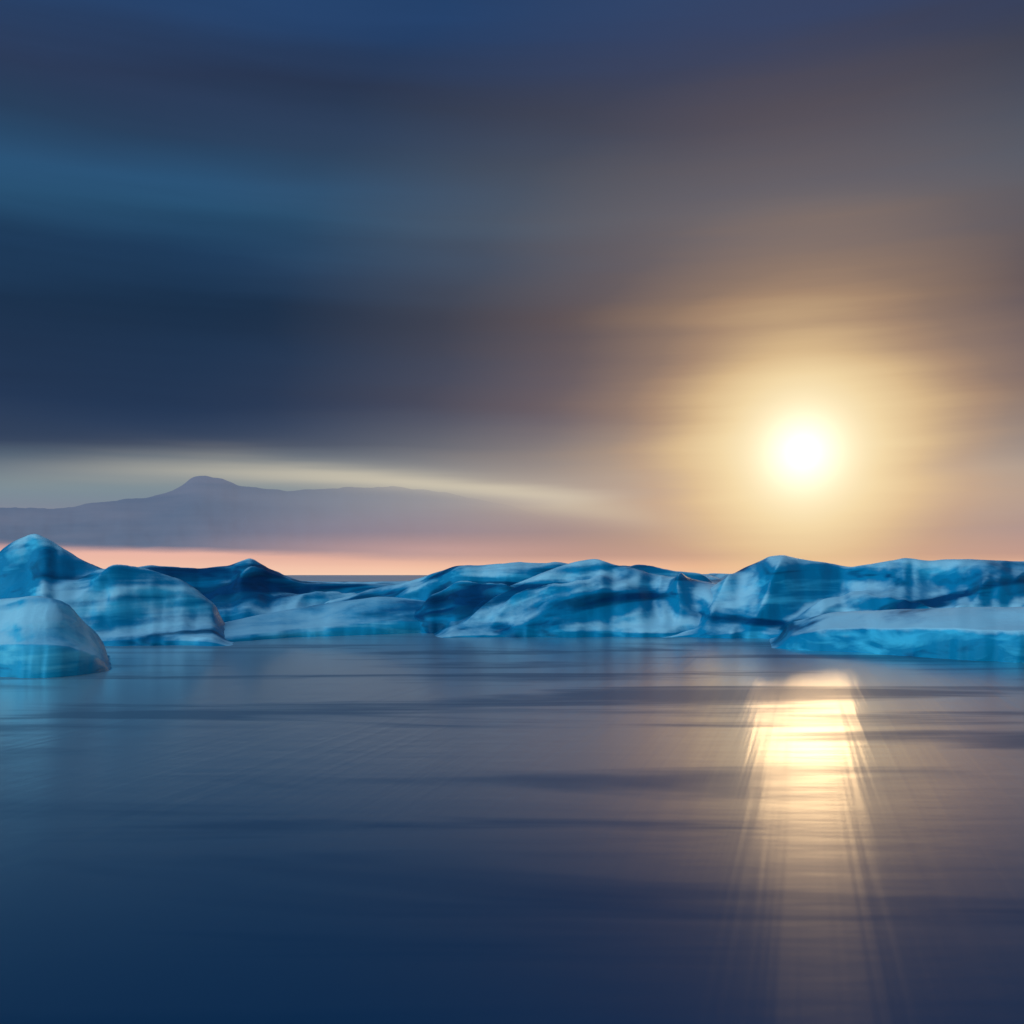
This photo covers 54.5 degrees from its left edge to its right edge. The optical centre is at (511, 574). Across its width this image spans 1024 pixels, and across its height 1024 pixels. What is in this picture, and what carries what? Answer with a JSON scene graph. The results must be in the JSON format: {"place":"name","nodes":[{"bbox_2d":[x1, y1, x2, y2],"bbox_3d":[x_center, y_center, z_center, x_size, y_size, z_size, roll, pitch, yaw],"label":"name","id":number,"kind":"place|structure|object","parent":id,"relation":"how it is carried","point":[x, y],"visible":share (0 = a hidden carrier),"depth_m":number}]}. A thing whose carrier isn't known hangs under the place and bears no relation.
{"place":"outdoors","nodes":[
{"label":"outdoors","id":0,"kind":"place"},
{"bbox_2d":[0,476,372,551],"bbox_3d":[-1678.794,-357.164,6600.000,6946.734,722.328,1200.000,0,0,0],"label":"mountain","id":1,"kind":"structure","parent":0,"point":[206,513],"depth_m":6748.02},
{"bbox_2d":[0,575,1023,1023],"bbox_3d":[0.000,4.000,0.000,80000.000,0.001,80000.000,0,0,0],"label":"lagoon water","id":2,"kind":"structure","parent":0,"point":[400,829],"depth_m":15.28},
{"bbox_2d":[0,596,111,677],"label":"iceberg","id":3,"kind":"object","parent":2,"relation":"on","point":[42,637],"visible":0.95,"depth_m":40.22},
{"bbox_2d":[0,534,233,645],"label":"iceberg","id":4,"kind":"object","parent":2,"relation":"on","point":[119,605],"visible":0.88,"depth_m":60.24},
{"bbox_2d":[140,558,392,621],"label":"iceberg","id":5,"kind":"object","parent":2,"relation":"on","point":[248,587],"visible":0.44,"depth_m":83.95},
{"bbox_2d":[224,597,424,641],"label":"iceberg","id":6,"kind":"object","parent":2,"relation":"on","point":[378,615],"visible":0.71,"depth_m":67.21},
{"bbox_2d":[324,562,711,632],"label":"iceberg","id":7,"kind":"object","parent":2,"relation":"on","point":[455,593],"visible":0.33,"depth_m":75.36},
{"bbox_2d":[307,573,728,583],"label":"sea","id":8,"kind":"structure","parent":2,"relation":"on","point":[715,578],"depth_m":212.13},
{"bbox_2d":[434,559,714,637],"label":"iceberg","id":9,"kind":"object","parent":2,"relation":"on","point":[590,598],"visible":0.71,"depth_m":66.56},
{"bbox_2d":[669,555,1023,638],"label":"iceberg","id":10,"kind":"object","parent":2,"relation":"on","point":[770,597],"visible":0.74,"depth_m":66.81},
{"bbox_2d":[770,607,1023,662],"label":"ice floe","id":11,"kind":"object","parent":2,"relation":"on","point":[980,633],"visible":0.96,"depth_m":49.88},
{"bbox_2d":[0,0,1023,574],"label":"sky","id":12,"kind":"structure","parent":0,"point":[695,286]}
]}

